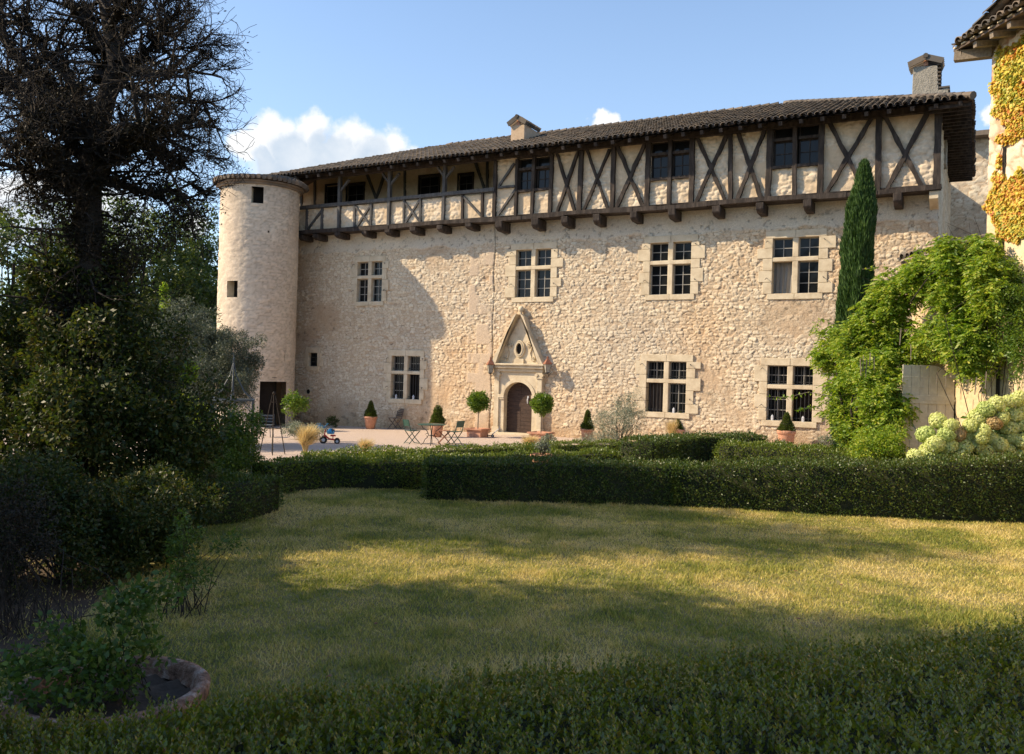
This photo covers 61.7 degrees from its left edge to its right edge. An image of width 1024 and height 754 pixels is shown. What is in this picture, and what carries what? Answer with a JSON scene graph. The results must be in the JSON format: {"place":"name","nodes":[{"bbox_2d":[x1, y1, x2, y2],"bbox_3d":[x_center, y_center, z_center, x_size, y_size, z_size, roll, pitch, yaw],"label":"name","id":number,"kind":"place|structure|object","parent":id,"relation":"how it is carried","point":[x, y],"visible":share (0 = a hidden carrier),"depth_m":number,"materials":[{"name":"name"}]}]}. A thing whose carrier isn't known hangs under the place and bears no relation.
{"place":"outdoors","nodes":[
{"label":"outdoors","id":0,"kind":"place"},
{"bbox_2d":[186,396,217,439],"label":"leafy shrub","id":1,"kind":"object","parent":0,"point":[197,414],"visible":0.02,"depth_m":19.77,"materials":[{"name":"green plant"}]},
{"bbox_2d":[2,424,608,459],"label":"gravel courtyard","id":2,"kind":"structure","parent":0,"point":[348,435],"depth_m":31.64,"materials":[{"name":"beige gravel"}]},
{"bbox_2d":[0,281,139,381],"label":"garden tree","id":3,"kind":"object","parent":2,"relation":"on","point":[4,292],"visible":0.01,"depth_m":43.43,"materials":[{"name":"green plant"}]},
{"bbox_2d":[61,182,217,386],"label":"garden tree","id":4,"kind":"object","parent":2,"relation":"on","point":[163,267],"visible":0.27,"depth_m":51.39,"materials":[{"name":"green plant"}]},
{"bbox_2d":[158,282,177,353],"bbox_3d":[-12.071,-0.646,29.865,0.958,5.423,0.589,2,0,28],"label":"slim cypress","id":5,"kind":"object","parent":2,"relation":"on","point":[165,287],"visible":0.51,"depth_m":29.96,"materials":[{"name":"green plant"}]},
{"bbox_2d":[134,268,217,383],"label":"garden tree","id":6,"kind":"object","parent":2,"relation":"on","point":[212,303],"visible":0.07,"depth_m":53.11,"materials":[{"name":"green plant"}]},
{"bbox_2d":[136,295,267,428],"bbox_3d":[-9.900,-0.297,27.513,4.874,4.877,4.018,2,0,28],"label":"olive tree","id":7,"kind":"object","parent":2,"relation":"on","point":[220,340],"visible":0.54,"depth_m":27.16,"materials":[{"name":"green plant"}]},
{"bbox_2d":[257,415,274,437],"bbox_3d":[-9.171,1.816,31.889,0.540,0.861,0.502,2,0,0],"label":"garden chair","id":8,"kind":"object","parent":2,"relation":"on","point":[269,424],"visible":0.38,"depth_m":32.09,"materials":[{"name":"grey metal"}]},
{"bbox_2d":[260,377,284,454],"bbox_3d":[-6.822,1.116,24.499,0.526,2.212,0.525,2,0,28],"label":"plant obelisk","id":9,"kind":"object","parent":2,"relation":"on","point":[273,393],"visible":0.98,"depth_m":24.45,"materials":[{"name":"metal"}]},
{"bbox_2d":[280,389,311,421],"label":"potted shrub","id":10,"kind":"object","parent":2,"relation":"on","point":[296,401],"visible":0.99,"depth_m":35.86,"materials":[{"name":"green plant"}]},
{"bbox_2d":[280,419,325,438],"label":"white rose bush","id":11,"kind":"object","parent":2,"relation":"on","point":[292,427],"visible":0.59,"depth_m":30.82,"materials":[{"name":"green plant"}]},
{"bbox_2d":[319,428,339,443],"bbox_3d":[-6.209,2.022,29.207,0.690,0.512,0.328,2,0,-11],"label":"tricycle","id":12,"kind":"object","parent":2,"relation":"on","point":[324,438],"visible":0.95,"depth_m":29.14,"materials":[{"name":"red rubber"}]},
{"bbox_2d":[327,428,334,433],"bbox_3d":[-6.179,1.846,29.211,0.270,0.185,0.270,2,0,28],"label":"helmet","id":13,"kind":"object","parent":12,"relation":"on","point":[330,431],"visible":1,"depth_m":29.11,"materials":[{"name":"blue plastic"}]},
{"bbox_2d":[325,415,339,427],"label":"wall plant","id":14,"kind":"object","parent":2,"relation":"on","point":[331,419],"depth_m":38.53,"materials":[{"name":"green plant"}]},
{"bbox_2d":[363,400,377,428],"bbox_3d":[-6.287,1.664,38.114,0.717,1.321,0.646,2,0,28],"label":"potted cone","id":15,"kind":"object","parent":2,"relation":"on","point":[370,416],"visible":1,"depth_m":37.92,"materials":[{"name":"plant"}]},
{"bbox_2d":[387,409,403,428],"bbox_3d":[-5.213,1.884,38.411,0.587,0.938,0.451,2,0,-43],"label":"slatted chair","id":16,"kind":"object","parent":2,"relation":"on","point":[401,410],"visible":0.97,"depth_m":38.48,"materials":[{"name":"teal metal"}]},
{"bbox_2d":[403,419,420,443],"bbox_3d":[-3.487,1.906,29.786,0.532,0.854,0.410,2,0,-37],"label":"bistro chair","id":17,"kind":"object","parent":2,"relation":"on","point":[406,423],"visible":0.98,"depth_m":29.70,"materials":[{"name":"green paint"}]},
{"bbox_2d":[418,423,445,445],"bbox_3d":[-2.744,1.967,29.196,0.950,0.730,0.950,2,0,28],"label":"bistro table","id":18,"kind":"object","parent":2,"relation":"on","point":[432,425],"visible":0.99,"depth_m":29.18,"materials":[{"name":"green paint"}]},
{"bbox_2d":[429,404,445,436],"bbox_3d":[-2.906,1.706,33.386,0.667,1.292,0.695,2,0,28],"label":"potted cone","id":19,"kind":"object","parent":2,"relation":"on","point":[437,416],"visible":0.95,"depth_m":33.24,"materials":[{"name":"plant"}]},
{"bbox_2d":[438,430,450,443],"bbox_3d":[-2.374,2.111,30.036,0.460,0.481,0.410,2,0,-6],"label":"folding stool","id":20,"kind":"object","parent":2,"relation":"on","point":[444,436],"visible":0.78,"depth_m":29.91,"materials":[{"name":"wood"}]},
{"bbox_2d":[446,421,464,444],"bbox_3d":[-1.969,1.932,29.634,0.532,0.854,0.410,2,0,34],"label":"bistro chair","id":21,"kind":"object","parent":2,"relation":"on","point":[460,423],"visible":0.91,"depth_m":29.55,"materials":[{"name":"green paint"}]},
{"bbox_2d":[299,438,621,457],"bbox_3d":[-0.348,2.083,23.524,11.416,0.714,1.505,2,0,-33],"label":"box hedge","id":22,"kind":"object","parent":2,"relation":"on","point":[496,448],"visible":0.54,"depth_m":22.93,"materials":[{"name":"green plant"}]},
{"bbox_2d":[464,390,490,437],"bbox_3d":[-1.325,1.429,33.759,1.041,1.899,1.104,2,0,28],"label":"ball tree","id":23,"kind":"object","parent":2,"relation":"on","point":[477,401],"visible":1,"depth_m":33.54,"materials":[{"name":"green plant"}]},
{"bbox_2d":[527,391,555,440],"bbox_3d":[1.139,1.486,32.229,1.017,1.897,1.116,2,0,28],"label":"ball tree","id":24,"kind":"object","parent":2,"relation":"on","point":[541,404],"visible":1,"depth_m":32.00,"materials":[{"name":"green plant"}]},
{"bbox_2d":[580,409,594,440],"bbox_3d":[2.858,1.844,32.341,0.608,1.278,0.636,2,0,28],"label":"potted cone","id":25,"kind":"object","parent":2,"relation":"on","point":[585,426],"visible":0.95,"depth_m":32.22,"materials":[{"name":"plant"}]},
{"bbox_2d":[212,53,989,448],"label":"chateau","id":26,"kind":"structure","parent":2,"relation":"on","point":[688,265],"depth_m":34.40,"materials":[{"name":"stone"}]},
{"bbox_2d":[304,347,322,370],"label":"window","id":27,"kind":"structure","parent":26,"relation":"in","point":[313,359],"depth_m":41.22,"materials":[{"name":"stone"}]},
{"bbox_2d":[324,183,337,203],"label":"window","id":28,"kind":"structure","parent":26,"relation":"in","point":[332,192],"depth_m":43.08,"materials":[{"name":"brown wood"}]},
{"bbox_2d":[345,181,365,205],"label":"window","id":29,"kind":"structure","parent":26,"relation":"in","point":[355,191],"depth_m":42.31,"materials":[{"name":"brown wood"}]},
{"bbox_2d":[350,255,388,305],"bbox_3d":[-6.556,-4.433,39.633,2.216,2.303,0.462,2,0,28],"label":"window","id":30,"kind":"structure","parent":26,"relation":"in","point":[369,288],"depth_m":39.61,"materials":[{"name":"stone"}]},
{"bbox_2d":[383,350,427,403],"bbox_3d":[-4.751,-0.005,38.595,2.423,2.398,0.462,2,0,28],"label":"window","id":31,"kind":"structure","parent":26,"relation":"in","point":[402,363],"depth_m":38.60,"materials":[{"name":"stone"}]},
{"bbox_2d":[417,173,440,194],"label":"window","id":32,"kind":"structure","parent":26,"relation":"in","point":[431,184],"depth_m":40.25,"materials":[{"name":"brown wood"}]},
{"bbox_2d":[457,172,474,190],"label":"window","id":33,"kind":"structure","parent":26,"relation":"in","point":[466,182],"depth_m":39.29,"materials":[{"name":"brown wood"}]},
{"bbox_2d":[486,357,494,376],"bbox_3d":[-0.867,-0.432,36.060,0.423,0.848,0.424,2,0,-17],"label":"wall lantern","id":34,"kind":"object","parent":26,"relation":"attached to","point":[490,364],"depth_m":35.91,"materials":[{"name":"white glass"}]},
{"bbox_2d":[506,383,531,432],"bbox_3d":[0.406,1.218,35.953,2.123,2.579,0.310,2,0,28],"label":"door","id":35,"kind":"structure","parent":26,"relation":"in","point":[519,412],"depth_m":35.94,"materials":[{"name":"brown wood"}]},
{"bbox_2d":[505,242,563,301],"bbox_3d":[0.928,-4.329,35.581,2.696,2.451,0.462,2,0,28],"label":"window","id":36,"kind":"structure","parent":26,"relation":"in","point":[534,269],"depth_m":35.59,"materials":[{"name":"stone"}]},
{"bbox_2d":[517,153,552,192],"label":"window","id":37,"kind":"structure","parent":26,"relation":"in","point":[543,163],"depth_m":34.97,"materials":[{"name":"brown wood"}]},
{"bbox_2d":[543,356,551,376],"bbox_3d":[1.480,-0.438,34.790,0.423,0.848,0.424,2,0,-17],"label":"wall lantern","id":38,"kind":"object","parent":26,"relation":"attached to","point":[547,363],"depth_m":34.63,"materials":[{"name":"white glass"}]},
{"bbox_2d":[632,354,700,418],"bbox_3d":[5.930,0.352,32.821,2.679,2.415,0.482,2,0,28],"label":"window","id":39,"kind":"structure","parent":26,"relation":"in","point":[668,384],"depth_m":32.78,"materials":[{"name":"stone"}]},
{"bbox_2d":[650,140,689,180],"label":"window","id":40,"kind":"structure","parent":26,"relation":"in","point":[659,155],"depth_m":32.22,"materials":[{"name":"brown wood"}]},
{"bbox_2d":[638,234,704,299],"bbox_3d":[6.090,-4.176,32.786,2.653,2.459,0.462,2,0,28],"label":"window","id":41,"kind":"structure","parent":26,"relation":"in","point":[672,271],"depth_m":32.77,"materials":[{"name":"stone"}]},
{"bbox_2d":[754,358,828,427],"bbox_3d":[9.968,0.558,30.621,2.596,2.439,0.462,2,0,28],"label":"window","id":42,"kind":"structure","parent":26,"relation":"in","point":[795,373],"depth_m":30.75,"materials":[{"name":"stone"}]},
{"bbox_2d":[771,126,818,169],"bbox_3d":[10.002,-8.127,30.059,1.689,1.590,0.330,2,0,28],"label":"window","id":43,"kind":"structure","parent":26,"relation":"in","point":[807,136],"depth_m":30.09,"materials":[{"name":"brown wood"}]},
{"bbox_2d":[757,228,835,299],"bbox_3d":[10.140,-4.004,30.603,2.697,2.459,0.482,2,0,28],"label":"window","id":44,"kind":"structure","parent":26,"relation":"in","point":[800,277],"depth_m":30.57,"materials":[{"name":"stone"}]},
{"bbox_2d":[576,386,648,444],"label":"silver shrub","id":45,"kind":"object","parent":2,"relation":"on","point":[628,417],"visible":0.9,"depth_m":28.83,"materials":[{"name":"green plant"}]},
{"bbox_2d":[675,411,684,433],"bbox_3d":[6.385,1.927,32.578,0.516,1.312,0.487,2,0,28],"label":"potted cone","id":46,"kind":"object","parent":2,"relation":"on","point":[679,429],"visible":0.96,"depth_m":32.43,"materials":[{"name":"plant"}]},
{"bbox_2d":[617,429,768,466],"bbox_3d":[4.694,1.999,22.882,6.100,1.160,2.019,2,0,-43],"label":"box hedge","id":47,"kind":"object","parent":2,"relation":"on","point":[695,446],"visible":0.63,"depth_m":22.11,"materials":[{"name":"green plant"}]},
{"bbox_2d":[777,411,795,447],"bbox_3d":[9.601,1.938,30.008,0.650,1.480,0.705,2,0,-2],"label":"potted cone","id":48,"kind":"object","parent":2,"relation":"on","point":[786,430],"visible":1,"depth_m":29.80,"materials":[{"name":"ceramic"}]},
{"bbox_2d":[817,434,836,447],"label":"weed","id":49,"kind":"object","parent":2,"relation":"on","point":[825,439],"visible":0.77,"depth_m":25.90,"materials":[{"name":"green plant"}]},
{"bbox_2d":[828,158,879,450],"bbox_3d":[10.738,-2.096,26.974,1.325,9.620,1.223,2,0,28],"label":"cypress tree","id":50,"kind":"object","parent":2,"relation":"on","point":[856,249],"visible":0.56,"depth_m":26.69,"materials":[{"name":"green plant"}]},
{"bbox_2d":[294,422,323,451],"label":"feather grass","id":51,"kind":"object","parent":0,"point":[307,436],"depth_m":23.79,"materials":[{"name":"beige plant"}]},
{"bbox_2d":[356,438,377,448],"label":"feather grass","id":52,"kind":"object","parent":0,"point":[364,442],"depth_m":24.87,"materials":[{"name":"beige plant"}]},
{"bbox_2d":[0,0,995,308],"label":"sky","id":53,"kind":"structure","parent":0,"point":[329,81],"materials":[{"name":"blue"}]},
{"bbox_2d":[0,459,1023,752],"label":"lawn","id":54,"kind":"structure","parent":0,"point":[444,607],"depth_m":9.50,"materials":[{"name":"plant"}]},
{"bbox_2d":[0,508,130,668],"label":"soil bed","id":55,"kind":"object","parent":54,"relation":"on","point":[82,601],"depth_m":8.62,"materials":[{"name":"brown soil"}]},
{"bbox_2d":[0,469,141,640],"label":"dry shrub","id":56,"kind":"object","parent":55,"relation":"on","point":[7,547],"visible":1,"depth_m":7.87,"materials":[{"name":"brown plant"}]},
{"bbox_2d":[0,444,231,594],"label":"evergreen shrub","id":57,"kind":"object","parent":55,"relation":"on","point":[135,537],"visible":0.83,"depth_m":9.52,"materials":[{"name":"green plant"}]},
{"bbox_2d":[0,240,241,513],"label":"evergreen shrub","id":58,"kind":"object","parent":55,"relation":"on","point":[78,412],"visible":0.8,"depth_m":12.33,"materials":[{"name":"green plant"}]},
{"bbox_2d":[0,0,256,477],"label":"yew tree","id":59,"kind":"object","parent":55,"relation":"on","point":[69,115],"visible":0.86,"depth_m":12.87,"materials":[{"name":"green plant"}]},
{"bbox_2d":[153,355,200,483],"bbox_3d":[-5.968,0.939,15.068,1.186,2.651,0.892,2,0,28],"label":"young tree","id":60,"kind":"object","parent":55,"relation":"on","point":[193,367],"visible":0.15,"depth_m":14.87,"materials":[{"name":"green plant"}]},
{"bbox_2d":[155,438,224,520],"bbox_3d":[-5.112,1.648,13.503,1.240,1.372,3.215,2,0,-23],"label":"rose bush","id":61,"kind":"object","parent":55,"relation":"on","point":[191,474],"visible":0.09,"depth_m":12.58,"materials":[{"name":"green plant"}]},
{"bbox_2d":[0,655,210,753],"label":"planter bowl","id":62,"kind":"object","parent":54,"relation":"on","point":[181,680],"visible":0.35,"depth_m":5.26,"materials":[{"name":"stone"}]},
{"bbox_2d":[0,564,191,717],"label":"bowl plant","id":63,"kind":"object","parent":62,"relation":"on","point":[97,655],"visible":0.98,"depth_m":5.09,"materials":[{"name":"green plant"}]},
{"bbox_2d":[160,508,249,617],"bbox_3d":[-3.115,1.827,8.582,0.802,1.052,0.768,2,0,-37],"label":"rose bush","id":64,"kind":"object","parent":54,"relation":"on","point":[180,549],"visible":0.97,"depth_m":8.50,"materials":[{"name":"green plant"}]},
{"bbox_2d":[209,355,254,472],"bbox_3d":[-6.366,0.842,19.500,1.067,2.796,1.035,2,0,28],"label":"metal gazebo","id":65,"kind":"object","parent":54,"relation":"on","point":[244,391],"visible":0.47,"depth_m":19.47,"materials":[{"name":"black metal"}]},
{"bbox_2d":[203,403,267,475],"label":"rose bush","id":66,"kind":"object","parent":54,"relation":"on","point":[236,458],"visible":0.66,"depth_m":16.62,"materials":[{"name":"green plant"}]},
{"bbox_2d":[210,435,261,466],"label":"box hedge","id":67,"kind":"object","parent":54,"relation":"on","point":[257,446],"visible":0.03,"depth_m":21.68,"materials":[{"name":"green plant"}]},
{"bbox_2d":[191,465,284,526],"bbox_3d":[-4.825,1.900,14.121,1.597,0.825,2.161,2,0,16],"label":"box hedge","id":68,"kind":"object","parent":54,"relation":"on","point":[251,495],"visible":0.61,"depth_m":13.84,"materials":[{"name":"green plant"}]},
{"bbox_2d":[316,451,425,489],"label":"box hedge","id":69,"kind":"object","parent":54,"relation":"on","point":[404,472],"visible":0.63,"depth_m":17.95,"materials":[{"name":"green plant"}]},
{"bbox_2d":[245,445,681,494],"bbox_3d":[-0.633,2.013,19.542,10.813,0.843,1.670,2,0,-29],"label":"box hedge","id":70,"kind":"object","parent":54,"relation":"on","point":[313,473],"visible":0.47,"depth_m":17.74,"materials":[{"name":"green plant"}]},
{"bbox_2d":[0,609,1023,753],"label":"box hedge","id":71,"kind":"object","parent":54,"relation":"on","point":[971,703],"visible":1,"depth_m":4.11,"materials":[{"name":"green plant"}]},
{"bbox_2d":[418,450,681,506],"bbox_3d":[0.791,1.963,16.967,5.286,1.029,1.059,2,0,-2],"label":"box hedge","id":72,"kind":"object","parent":54,"relation":"on","point":[556,480],"visible":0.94,"depth_m":16.63,"materials":[{"name":"green plant"}]},
{"bbox_2d":[530,453,552,462],"bbox_3d":[0.640,1.881,18.600,0.500,0.420,0.500,2,0,28],"label":"planter bowl","id":73,"kind":"object","parent":72,"relation":"in","point":[534,454],"visible":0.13,"depth_m":18.52,"materials":[{"name":"ceramic"}]},
{"bbox_2d":[534,438,550,454],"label":"bowl plant","id":74,"kind":"object","parent":73,"relation":"on","point":[542,447],"visible":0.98,"depth_m":18.57,"materials":[{"name":"green plant"}]},
{"bbox_2d":[711,437,906,465],"bbox_3d":[7.556,2.114,20.792,1.872,1.094,5.902,2,0,-44],"label":"box hedge","id":75,"kind":"object","parent":54,"relation":"on","point":[728,448],"visible":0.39,"depth_m":21.50,"materials":[{"name":"green plant"}]},
{"bbox_2d":[670,449,1023,522],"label":"box hedge","id":76,"kind":"object","parent":54,"relation":"on","point":[977,488],"visible":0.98,"depth_m":16.04,"materials":[{"name":"green plant"}]},
{"bbox_2d":[842,418,906,460],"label":"garden shrub","id":77,"kind":"object","parent":54,"relation":"on","point":[862,446],"visible":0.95,"depth_m":19.23,"materials":[{"name":"green plant"}]},
{"bbox_2d":[897,0,1023,455],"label":"pavilion","id":78,"kind":"structure","parent":54,"relation":"on","point":[992,29],"depth_m":19.28,"materials":[{"name":"stone tile"},{"name":"plaster"},{"name":"wood"}]},
{"bbox_2d":[767,217,1021,450],"bbox_3d":[9.562,-0.452,20.965,3.298,6.326,6.088,2,0,-39],"label":"wisteria","id":79,"kind":"object","parent":78,"relation":"attached to","point":[867,353],"visible":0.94,"depth_m":20.50,"materials":[{"name":"green plant"}]},
{"bbox_2d":[900,365,955,453],"bbox_3d":[10.002,1.164,20.498,1.375,2.880,0.072,2,0,-1],"label":"gate leaf","id":80,"kind":"object","parent":78,"relation":"attached to","point":[925,388],"visible":0.55,"depth_m":20.50,"materials":[{"name":"beige paint"}]},
{"bbox_2d":[937,255,1023,451],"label":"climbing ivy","id":81,"kind":"object","parent":78,"relation":"attached to","point":[1014,338],"visible":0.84,"depth_m":18.12,"materials":[{"name":"green plant"}]},
{"bbox_2d":[981,166,1023,392],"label":"virginia creeper","id":82,"kind":"object","parent":78,"relation":"attached to","point":[1004,201],"visible":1,"depth_m":18.83,"materials":[{"name":"yellow plant"}]},
{"bbox_2d":[987,34,1023,395],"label":"virginia creeper","id":83,"kind":"object","parent":78,"relation":"attached to","point":[1008,76],"visible":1,"depth_m":18.89,"materials":[{"name":"yellow plant"}]},
{"bbox_2d":[994,128,1023,394],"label":"virginia creeper","id":84,"kind":"object","parent":78,"relation":"attached to","point":[1004,141],"visible":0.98,"depth_m":19.04,"materials":[{"name":"yellow plant"}]},
{"bbox_2d":[906,389,1023,461],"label":"hydrangea bush","id":85,"kind":"object","parent":54,"relation":"on","point":[990,427],"visible":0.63,"depth_m":17.40,"materials":[{"name":"green plant"}]},
{"bbox_2d":[520,434,539,444],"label":"feather grass","id":86,"kind":"object","parent":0,"point":[531,438],"depth_m":27.87,"materials":[{"name":"beige plant"}]},
{"bbox_2d":[538,433,556,445],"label":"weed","id":87,"kind":"object","parent":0,"point":[548,436],"visible":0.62,"depth_m":30.48,"materials":[{"name":"green plant"}]},
{"bbox_2d":[664,419,678,432],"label":"feather grass","id":88,"kind":"object","parent":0,"point":[671,427],"depth_m":32.40,"materials":[{"name":"beige plant"}]},
{"label":"ground","id":89,"kind":"structure","parent":0,"visible":0},
{"bbox_2d":[0,199,106,366],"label":"garden tree","id":90,"kind":"object","parent":89,"relation":"on","point":[8,232],"visible":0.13,"depth_m":48.34,"materials":[{"name":"green plant"}]},
{"bbox_2d":[0,192,151,294],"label":"garden tree","id":91,"kind":"object","parent":89,"relation":"on","point":[17,252],"visible":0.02,"depth_m":55.35,"materials":[{"name":"green plant"}]},
{"bbox_2d":[175,197,219,404],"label":"garden tree","id":92,"kind":"object","parent":89,"relation":"on","point":[211,267],"visible":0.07,"depth_m":61.38,"materials":[{"name":"green plant"}]}
]}

